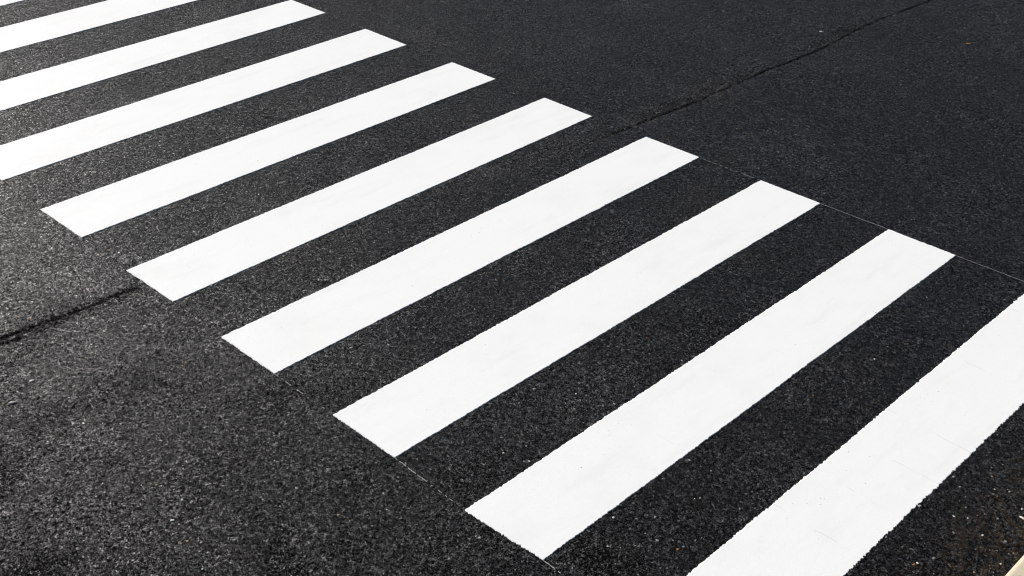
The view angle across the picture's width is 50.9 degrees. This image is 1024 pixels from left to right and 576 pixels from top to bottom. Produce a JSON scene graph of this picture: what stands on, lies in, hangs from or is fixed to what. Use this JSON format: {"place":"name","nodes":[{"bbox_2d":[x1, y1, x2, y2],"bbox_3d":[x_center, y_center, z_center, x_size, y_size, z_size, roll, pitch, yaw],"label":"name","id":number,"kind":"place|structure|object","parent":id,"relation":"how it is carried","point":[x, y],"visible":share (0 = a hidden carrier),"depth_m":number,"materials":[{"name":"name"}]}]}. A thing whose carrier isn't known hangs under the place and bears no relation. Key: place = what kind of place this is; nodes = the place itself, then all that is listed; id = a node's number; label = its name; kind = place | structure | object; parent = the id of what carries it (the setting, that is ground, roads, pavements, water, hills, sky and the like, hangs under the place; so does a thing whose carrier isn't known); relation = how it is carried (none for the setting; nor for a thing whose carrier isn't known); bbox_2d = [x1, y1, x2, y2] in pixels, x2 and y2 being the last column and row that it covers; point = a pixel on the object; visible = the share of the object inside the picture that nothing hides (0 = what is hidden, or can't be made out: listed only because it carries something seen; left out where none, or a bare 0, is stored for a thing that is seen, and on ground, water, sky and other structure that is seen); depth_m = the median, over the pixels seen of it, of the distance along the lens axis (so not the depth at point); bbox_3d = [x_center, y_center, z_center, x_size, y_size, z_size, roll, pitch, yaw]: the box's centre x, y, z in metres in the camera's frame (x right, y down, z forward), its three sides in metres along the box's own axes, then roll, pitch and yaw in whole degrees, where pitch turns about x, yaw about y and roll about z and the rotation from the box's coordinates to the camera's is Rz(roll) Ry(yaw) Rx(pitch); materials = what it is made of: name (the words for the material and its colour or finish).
{"place":"outdoors","nodes":[
{"label":"outdoors","id":0,"kind":"place"},
{"bbox_2d":[0,0,1023,575],"bbox_3d":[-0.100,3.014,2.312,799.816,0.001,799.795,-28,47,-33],"label":"road","id":1,"kind":"structure","parent":0,"point":[904,104],"depth_m":6.25,"materials":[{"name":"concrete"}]},
{"bbox_2d":[0,0,23,5],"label":"zebra stripe","id":2,"kind":"object","parent":1,"relation":"on","point":[4,2],"visible":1,"depth_m":9.22,"materials":[{"name":"white paint"}]},
{"bbox_2d":[0,0,197,52],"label":"zebra stripe","id":3,"kind":"object","parent":1,"relation":"on","point":[45,28],"visible":1,"depth_m":8.96,"materials":[{"name":"white paint"}]},
{"bbox_2d":[0,0,324,110],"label":"zebra stripe","id":4,"kind":"object","parent":1,"relation":"on","point":[39,84],"visible":1,"depth_m":8.50,"materials":[{"name":"white paint"}]},
{"bbox_2d":[0,29,405,180],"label":"zebra stripe","id":5,"kind":"object","parent":1,"relation":"on","point":[52,146],"visible":1,"depth_m":7.89,"materials":[{"name":"white paint"}]},
{"bbox_2d":[40,62,494,237],"bbox_3d":[-1.539,-1.051,7.545,3.418,0.017,0.466,-28,47,-33],"label":"zebra stripe","id":6,"kind":"object","parent":1,"relation":"on","point":[100,209],"visible":1,"depth_m":7.36,"materials":[{"name":"white paint"}]},
{"bbox_2d":[86,240,560,572],"bbox_3d":[-1.061,0.547,5.484,4.079,0.011,0.026,29,45,30],"label":"chalk line","id":7,"kind":"object","parent":1,"relation":"on","point":[395,458],"visible":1,"depth_m":5.09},
{"bbox_2d":[126,98,590,301],"bbox_3d":[-0.826,-0.676,7.092,3.458,0.017,0.457,-28,47,-33],"label":"zebra stripe","id":8,"kind":"object","parent":1,"relation":"on","point":[187,270],"visible":1,"depth_m":6.90,"materials":[{"name":"white paint"}]},
{"bbox_2d":[222,137,698,373],"bbox_3d":[-0.134,-0.317,6.658,3.508,0.017,0.450,-28,47,-33],"label":"zebra stripe","id":9,"kind":"object","parent":1,"relation":"on","point":[283,338],"visible":1,"depth_m":6.45,"materials":[{"name":"white paint"}]},
{"bbox_2d":[333,180,819,457],"bbox_3d":[0.565,0.044,6.222,3.554,0.017,0.457,-28,47,-33],"label":"zebra stripe","id":10,"kind":"object","parent":1,"relation":"on","point":[398,417],"visible":1,"depth_m":6.00,"materials":[{"name":"white paint"}]},
{"bbox_2d":[336,17,1021,280],"bbox_3d":[0.753,-1.181,7.827,5.978,0.011,0.019,26,44,28],"label":"chalk line","id":11,"kind":"object","parent":1,"relation":"on","point":[857,217],"visible":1,"depth_m":6.91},
{"bbox_2d":[465,229,955,559],"bbox_3d":[1.262,0.413,5.777,3.611,0.017,0.452,-28,47,-33],"label":"zebra stripe","id":12,"kind":"object","parent":1,"relation":"on","point":[551,503],"visible":1,"depth_m":5.53,"materials":[{"name":"white paint"}]},
{"bbox_2d":[687,294,1023,575],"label":"zebra stripe","id":13,"kind":"object","parent":1,"relation":"on","point":[844,509],"visible":1,"depth_m":5.19,"materials":[{"name":"white paint"}]},
{"bbox_2d":[1005,555,1023,575],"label":"kerb","id":14,"kind":"structure","parent":1,"relation":"on","point":[1017,569],"depth_m":4.62,"materials":[{"name":"concrete"}]}
]}

